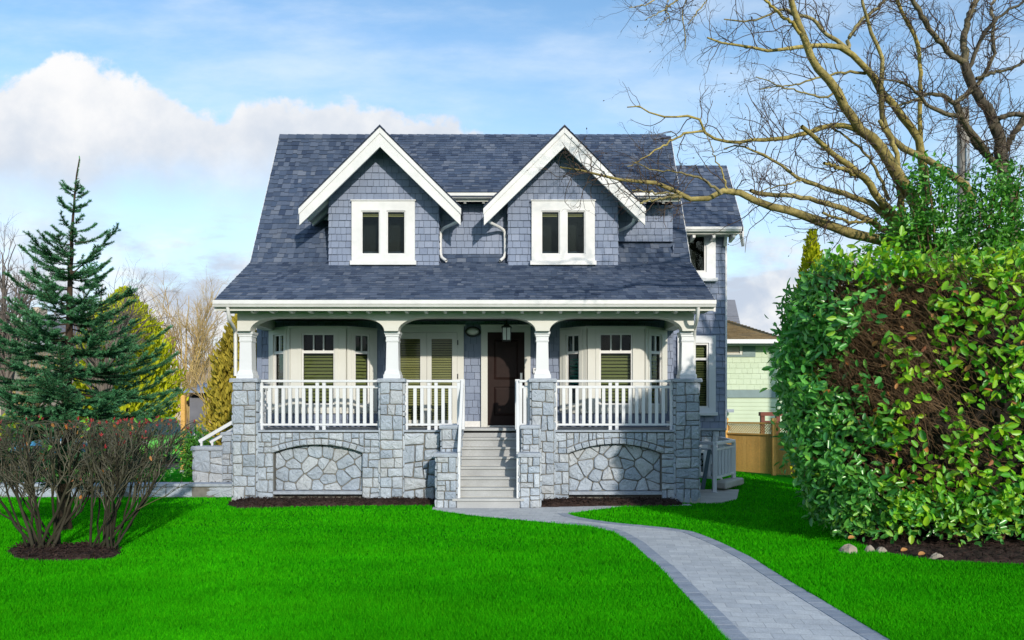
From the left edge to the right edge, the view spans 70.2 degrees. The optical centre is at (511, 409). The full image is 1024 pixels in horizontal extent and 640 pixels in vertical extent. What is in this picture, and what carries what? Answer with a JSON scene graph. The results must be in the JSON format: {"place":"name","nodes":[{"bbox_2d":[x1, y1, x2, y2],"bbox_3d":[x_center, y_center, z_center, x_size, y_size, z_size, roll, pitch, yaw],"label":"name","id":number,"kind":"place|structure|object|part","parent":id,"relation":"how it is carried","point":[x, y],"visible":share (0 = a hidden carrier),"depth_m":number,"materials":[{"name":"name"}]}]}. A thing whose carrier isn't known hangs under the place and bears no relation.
{"place":"outdoors","nodes":[
{"label":"outdoors","id":0,"kind":"place"},
{"bbox_2d":[0,413,20,481],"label":"golden bush","id":1,"kind":"object","parent":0,"point":[14,426],"visible":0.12,"depth_m":16.91,"materials":[{"name":"plant"}]},
{"bbox_2d":[13,452,189,468],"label":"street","id":2,"kind":"structure","parent":0,"point":[175,462],"depth_m":23.29,"materials":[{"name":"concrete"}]},
{"bbox_2d":[12,352,57,416],"bbox_3d":[-15.789,-0.340,23.982,2.773,4.218,2.242,0,0,0],"label":"bare tree","id":3,"kind":"object","parent":2,"relation":"on","point":[22,392],"visible":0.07,"depth_m":23.86,"materials":[{"name":"brown plant"}]},
{"bbox_2d":[11,433,86,463],"bbox_3d":[-16.303,1.019,23.500,4.300,1.470,1.770,0,0,-4],"label":"parked car","id":4,"kind":"object","parent":2,"relation":"on","point":[32,444],"visible":0.02,"depth_m":22.76,"materials":[{"name":"paint"}]},
{"bbox_2d":[44,253,189,439],"bbox_3d":[-12.300,-1.679,22.175,4.375,6.888,3.631,0,0,0],"label":"bare tree","id":5,"kind":"object","parent":2,"relation":"on","point":[94,363],"visible":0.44,"depth_m":21.94,"materials":[{"name":"brown plant"}]},
{"bbox_2d":[55,285,189,441],"bbox_3d":[-13.310,-1.254,24.979,4.260,6.029,4.351,0,0,0],"label":"conifer","id":6,"kind":"object","parent":2,"relation":"on","point":[166,383],"visible":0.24,"depth_m":24.68,"materials":[{"name":"yellow plant"}]},
{"bbox_2d":[129,417,187,458],"bbox_3d":[-11.989,0.999,24.600,1.650,1.510,3.600,0,0,-32],"label":"parked car","id":7,"kind":"object","parent":2,"relation":"on","point":[172,421],"visible":0.09,"depth_m":23.97,"materials":[{"name":"paint"}]},
{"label":"windows","id":8,"kind":"part","parent":7,"relation":"part of","materials":[{"name":"glass"}]},
{"bbox_2d":[135,370,200,415],"bbox_3d":[-12.790,-0.348,26.932,1.977,4.222,2.633,0,0,43],"label":"dry bush","id":9,"kind":"object","parent":2,"relation":"on","point":[176,396],"visible":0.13,"depth_m":26.98,"materials":[{"name":"brown plant"}]},
{"bbox_2d":[124,262,231,428],"bbox_3d":[-14.028,-2.444,32.334,6.763,8.414,6.125,0,0,0],"label":"bare tree","id":10,"kind":"object","parent":2,"relation":"on","point":[196,349],"visible":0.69,"depth_m":31.59,"materials":[{"name":"brown plant"}]},
{"bbox_2d":[170,336,218,432],"bbox_3d":[-10.899,-0.489,25.802,2.656,4.501,2.434,0,0,-33],"label":"bare tree","id":11,"kind":"object","parent":2,"relation":"on","point":[196,392],"visible":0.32,"depth_m":25.82,"materials":[{"name":"brown plant"}]},
{"bbox_2d":[184,383,214,444],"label":"garden shed","id":12,"kind":"structure","parent":2,"relation":"on","point":[196,405],"depth_m":31.00,"materials":[{"name":"grey metal"}]},
{"bbox_2d":[191,393,206,397],"bbox_3d":[-12.999,-0.613,30.974,1.225,0.204,0.048,0,0,0],"label":"window","id":13,"kind":"structure","parent":12,"relation":"in","point":[192,395],"depth_m":30.95,"materials":[{"name":"black glass"}]},
{"bbox_2d":[167,361,212,426],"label":"house","id":14,"kind":"structure","parent":0,"point":[206,377],"depth_m":46.00,"materials":[{"name":"beige"}]},
{"bbox_2d":[0,414,1023,639],"bbox_3d":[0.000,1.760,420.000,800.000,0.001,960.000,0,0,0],"label":"lawn","id":15,"kind":"structure","parent":0,"point":[780,478],"depth_m":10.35,"materials":[{"name":"green plant"}]},
{"bbox_2d":[0,214,64,448],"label":"bare tree","id":16,"kind":"object","parent":15,"relation":"on","point":[4,308],"visible":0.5,"depth_m":18.89,"materials":[{"name":"brown plant"}]},
{"bbox_2d":[0,334,84,415],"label":"house","id":17,"kind":"structure","parent":15,"relation":"on","point":[17,377],"depth_m":37.81,"materials":[{"name":"beige paint"}]},
{"bbox_2d":[9,307,78,335],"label":"house","id":18,"kind":"structure","parent":15,"relation":"on","point":[59,326],"depth_m":43.12,"materials":[{"name":"beige paint"}]},
{"bbox_2d":[7,539,121,560],"bbox_3d":[-5.518,1.707,8.939,1.777,0.167,1.241,0,0,0],"label":"shrub bed","id":19,"kind":"object","parent":15,"relation":"on","point":[70,551],"visible":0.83,"depth_m":8.71,"materials":[{"name":"brown soil"}]},
{"bbox_2d":[0,414,135,547],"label":"bare shrub","id":20,"kind":"object","parent":19,"relation":"on","point":[26,457],"visible":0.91,"depth_m":8.89,"materials":[{"name":"brown plant"}]},
{"bbox_2d":[67,415,203,548],"bbox_3d":[-4.676,0.918,9.136,1.509,1.704,1.795,0,0,-21],"label":"bare shrub","id":21,"kind":"object","parent":19,"relation":"on","point":[109,476],"visible":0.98,"depth_m":8.97,"materials":[{"name":"brown plant"}]},
{"bbox_2d":[0,156,186,529],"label":"spruce tree","id":22,"kind":"object","parent":15,"relation":"on","point":[67,394],"visible":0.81,"depth_m":10.41,"materials":[{"name":"green plant"}]},
{"bbox_2d":[36,462,177,481],"bbox_3d":[-9.798,1.486,17.539,3.673,0.916,1.438,0,0,0],"label":"dark bush","id":23,"kind":"object","parent":15,"relation":"on","point":[172,468],"visible":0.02,"depth_m":17.51,"materials":[{"name":"green plant"}]},
{"bbox_2d":[0,482,232,496],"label":"path","id":24,"kind":"structure","parent":15,"relation":"on","point":[208,489],"depth_m":14.61,"materials":[{"name":"grey concrete"}]},
{"bbox_2d":[180,395,186,472],"bbox_3d":[-9.102,0.680,20.200,0.144,2.159,0.144,0,0,0],"label":"wooden post","id":25,"kind":"object","parent":15,"relation":"on","point":[183,409],"visible":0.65,"depth_m":20.14,"materials":[{"name":"brown wood"}]},
{"bbox_2d":[173,424,216,476],"bbox_3d":[-8.213,1.157,18.975,1.047,1.576,1.439,0,0,0],"label":"green bush","id":26,"kind":"object","parent":15,"relation":"on","point":[190,443],"visible":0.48,"depth_m":18.78,"materials":[{"name":"green plant"}]},
{"bbox_2d":[190,421,232,481],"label":"side steps wall","id":27,"kind":"structure","parent":15,"relation":"on","point":[212,462],"depth_m":15.92,"materials":[{"name":"stone"}]},
{"bbox_2d":[195,314,256,444],"bbox_3d":[-7.791,-0.600,20.943,2.452,4.720,2.392,0,0,0],"label":"conifer","id":28,"kind":"object","parent":15,"relation":"on","point":[219,394],"visible":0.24,"depth_m":20.46,"materials":[{"name":"yellow plant"}]},
{"bbox_2d":[227,495,434,508],"bbox_3d":[-3.331,1.687,13.377,4.126,0.206,1.247,0,0,0],"label":"flower bed","id":29,"kind":"object","parent":15,"relation":"on","point":[263,502],"visible":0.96,"depth_m":13.35,"materials":[{"name":"brown soil"}]},
{"bbox_2d":[212,124,744,507],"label":"house","id":30,"kind":"structure","parent":15,"relation":"on","point":[383,270],"depth_m":14.77,"materials":[{"name":"stone"}]},
{"bbox_2d":[269,326,376,426],"bbox_3d":[-3.930,-0.668,15.066,2.255,2.055,0.613,0,0,0],"label":"bay window","id":31,"kind":"structure","parent":30,"relation":"in","point":[309,352],"depth_m":14.86,"materials":[{"name":"white paint"}]},
{"bbox_2d":[350,200,416,264],"bbox_3d":[-2.628,-3.614,15.030,1.350,1.333,0.400,0,0,0],"label":"window","id":32,"kind":"structure","parent":30,"relation":"in","point":[386,227],"depth_m":14.86,"materials":[{"name":"white paint"}]},
{"bbox_2d":[400,324,464,422],"bbox_3d":[-1.769,-0.703,15.129,1.602,2.125,0.089,0,0,0],"label":"french door","id":33,"kind":"structure","parent":30,"relation":"in","point":[427,351],"depth_m":15.14,"materials":[{"name":"white paint"}]},
{"bbox_2d":[465,326,480,336],"bbox_3d":[-0.813,-1.618,15.127,0.336,0.224,0.113,0,0,0],"label":"wall lamp","id":34,"kind":"object","parent":30,"relation":"attached to","point":[472,331],"visible":1,"depth_m":15.09,"materials":[{"name":"white glass"}]},
{"bbox_2d":[480,324,530,426],"bbox_3d":[-0.128,-0.703,15.115,1.068,2.125,0.130,0,0,0],"label":"front door","id":35,"kind":"structure","parent":30,"relation":"in","point":[502,363],"depth_m":15.12,"materials":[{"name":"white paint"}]},
{"bbox_2d":[501,319,511,341],"bbox_3d":[-0.109,-1.617,14.600,0.208,0.518,0.208,0,0,0],"label":"porch lantern","id":36,"kind":"object","parent":30,"relation":"hanging from","point":[506,332],"visible":0.86,"depth_m":14.52,"materials":[{"name":"black metal"}]},
{"bbox_2d":[530,200,596,265],"bbox_3d":[1.045,-3.614,15.030,1.350,1.333,0.400,0,0,0],"label":"window","id":37,"kind":"structure","parent":30,"relation":"in","point":[556,231],"depth_m":14.86,"materials":[{"name":"white paint"}]},
{"bbox_2d":[560,326,666,426],"bbox_3d":[2.110,-0.668,15.065,2.236,2.055,0.609,0,0,0],"label":"bay window","id":38,"kind":"structure","parent":30,"relation":"in","point":[604,352],"depth_m":14.86,"materials":[{"name":"white paint"}]},
{"bbox_2d":[541,495,682,506],"bbox_3d":[1.834,1.691,13.490,2.878,0.198,1.032,0,0,0],"label":"flower bed","id":39,"kind":"object","parent":15,"relation":"on","point":[573,501],"visible":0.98,"depth_m":13.35,"materials":[{"name":"brown soil"}]},
{"bbox_2d":[699,489,738,503],"bbox_3d":[4.240,1.765,14.760,1.420,0.050,2.280,0,0,0],"label":"paved patch","id":40,"kind":"object","parent":15,"relation":"on","point":[720,496],"visible":0.65,"depth_m":14.76,"materials":[{"name":"concrete"}]},
{"bbox_2d":[700,449,710,489],"bbox_3d":[4.051,1.249,15.216,0.361,0.818,0.087,0,0,-45],"label":"leaning board","id":41,"kind":"object","parent":40,"relation":"on","point":[704,478],"visible":1,"depth_m":15.20,"materials":[{"name":"wood"}]},
{"bbox_2d":[699,437,743,492],"bbox_3d":[4.735,1.222,16.819,1.202,1.075,3.304,0,0,37],"label":"guard railing","id":42,"kind":"object","parent":15,"relation":"on","point":[724,460],"visible":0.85,"depth_m":15.85,"materials":[{"name":"white paint"}]},
{"bbox_2d":[527,0,979,262],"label":"bare tree","id":43,"kind":"object","parent":15,"relation":"on","point":[890,162],"visible":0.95,"depth_m":11.78,"materials":[{"name":"brown plant"}]},
{"bbox_2d":[726,418,795,474],"bbox_3d":[6.837,0.990,19.776,0.185,1.540,5.789,0,0,-36],"label":"wooden fence","id":44,"kind":"object","parent":15,"relation":"on","point":[759,452],"visible":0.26,"depth_m":19.92,"materials":[{"name":"brown wood"}]},
{"bbox_2d":[759,412,782,433],"bbox_3d":[8.199,0.918,23.000,0.770,1.684,0.200,0,0,0],"label":"garden arbour","id":45,"kind":"object","parent":15,"relation":"on","point":[762,415],"visible":0.34,"depth_m":22.94,"materials":[{"name":"red wood"}]},
{"bbox_2d":[788,228,822,477],"bbox_3d":[6.583,-1.114,15.968,1.173,5.748,1.201,0,0,0],"label":"conifer","id":46,"kind":"object","parent":15,"relation":"on","point":[812,252],"visible":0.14,"depth_m":15.91,"materials":[{"name":"plant"}]},
{"bbox_2d":[838,544,856,553],"bbox_3d":[4.148,1.714,8.954,0.257,0.133,0.196,0,0,-21],"label":"rock","id":47,"kind":"object","parent":15,"relation":"on","point":[849,548],"visible":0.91,"depth_m":8.91,"materials":[{"name":"grey stone"}]},
{"bbox_2d":[865,545,874,552],"bbox_3d":[4.421,1.725,9.007,0.140,0.110,0.104,0,0,0],"label":"rock","id":48,"kind":"object","parent":15,"relation":"on","point":[869,547],"visible":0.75,"depth_m":8.98,"materials":[{"name":"grey stone"}]},
{"bbox_2d":[836,523,1023,563],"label":"hedge bed","id":49,"kind":"object","parent":15,"relation":"on","point":[1011,549],"visible":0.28,"depth_m":9.02,"materials":[{"name":"brown soil"}]},
{"bbox_2d":[875,547,886,552],"bbox_3d":[4.547,1.731,8.957,0.160,0.098,0.114,0,0,0],"label":"rock","id":50,"kind":"object","parent":49,"relation":"on","point":[881,549],"visible":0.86,"depth_m":8.93,"materials":[{"name":"grey stone"}]},
{"bbox_2d":[759,226,1023,546],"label":"laurel hedge","id":51,"kind":"object","parent":49,"relation":"on","point":[915,393],"visible":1,"depth_m":9.06,"materials":[{"name":"green plant"}]},
{"bbox_2d":[929,553,942,558],"bbox_3d":[4.994,1.730,8.569,0.185,0.100,0.126,0,0,0],"label":"rock","id":52,"kind":"object","parent":49,"relation":"on","point":[934,555],"visible":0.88,"depth_m":8.55,"materials":[{"name":"grey stone"}]},
{"bbox_2d":[851,0,1023,276],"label":"bare tree","id":53,"kind":"object","parent":15,"relation":"on","point":[1002,146],"visible":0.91,"depth_m":13.06,"materials":[{"name":"brown plant"}]},
{"bbox_2d":[866,150,1023,285],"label":"green shrub","id":54,"kind":"object","parent":15,"relation":"on","point":[945,238],"visible":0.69,"depth_m":11.50,"materials":[{"name":"green plant"}]},
{"bbox_2d":[957,107,969,283],"bbox_3d":[12.382,-3.251,19.990,0.380,10.023,0.390,0,0,0],"label":"utility pole","id":55,"kind":"object","parent":15,"relation":"on","point":[964,154],"visible":0.1,"depth_m":19.89,"materials":[{"name":"grey wood"}]},
{"bbox_2d":[0,0,1023,410],"label":"sky","id":56,"kind":"structure","parent":0,"point":[174,113],"materials":[{"name":"blue"}]},
{"bbox_2d":[432,504,866,639],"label":"path","id":57,"kind":"structure","parent":0,"point":[748,601],"depth_m":7.31,"materials":[{"name":"grey concrete"}]},
{"bbox_2d":[558,513,889,639],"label":"path edging","id":58,"kind":"object","parent":57,"relation":"on","point":[685,585],"visible":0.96,"depth_m":7.17,"materials":[{"name":"grey concrete"}]},
{"bbox_2d":[727,300,739,322],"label":"house","id":59,"kind":"structure","parent":0,"point":[732,313],"depth_m":40.52,"materials":[{"name":"beige paint"}]},
{"bbox_2d":[727,320,818,433],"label":"neighbour house","id":60,"kind":"structure","parent":0,"point":[748,379],"depth_m":26.98,"materials":[{"name":"green"}]},
{"bbox_2d":[727,346,741,354],"bbox_3d":[8.136,-2.215,26.941,0.741,0.370,0.062,0,0,0],"label":"window","id":61,"kind":"structure","parent":60,"relation":"in","point":[731,350],"depth_m":26.97,"materials":[{"name":"white paint"}]}
]}

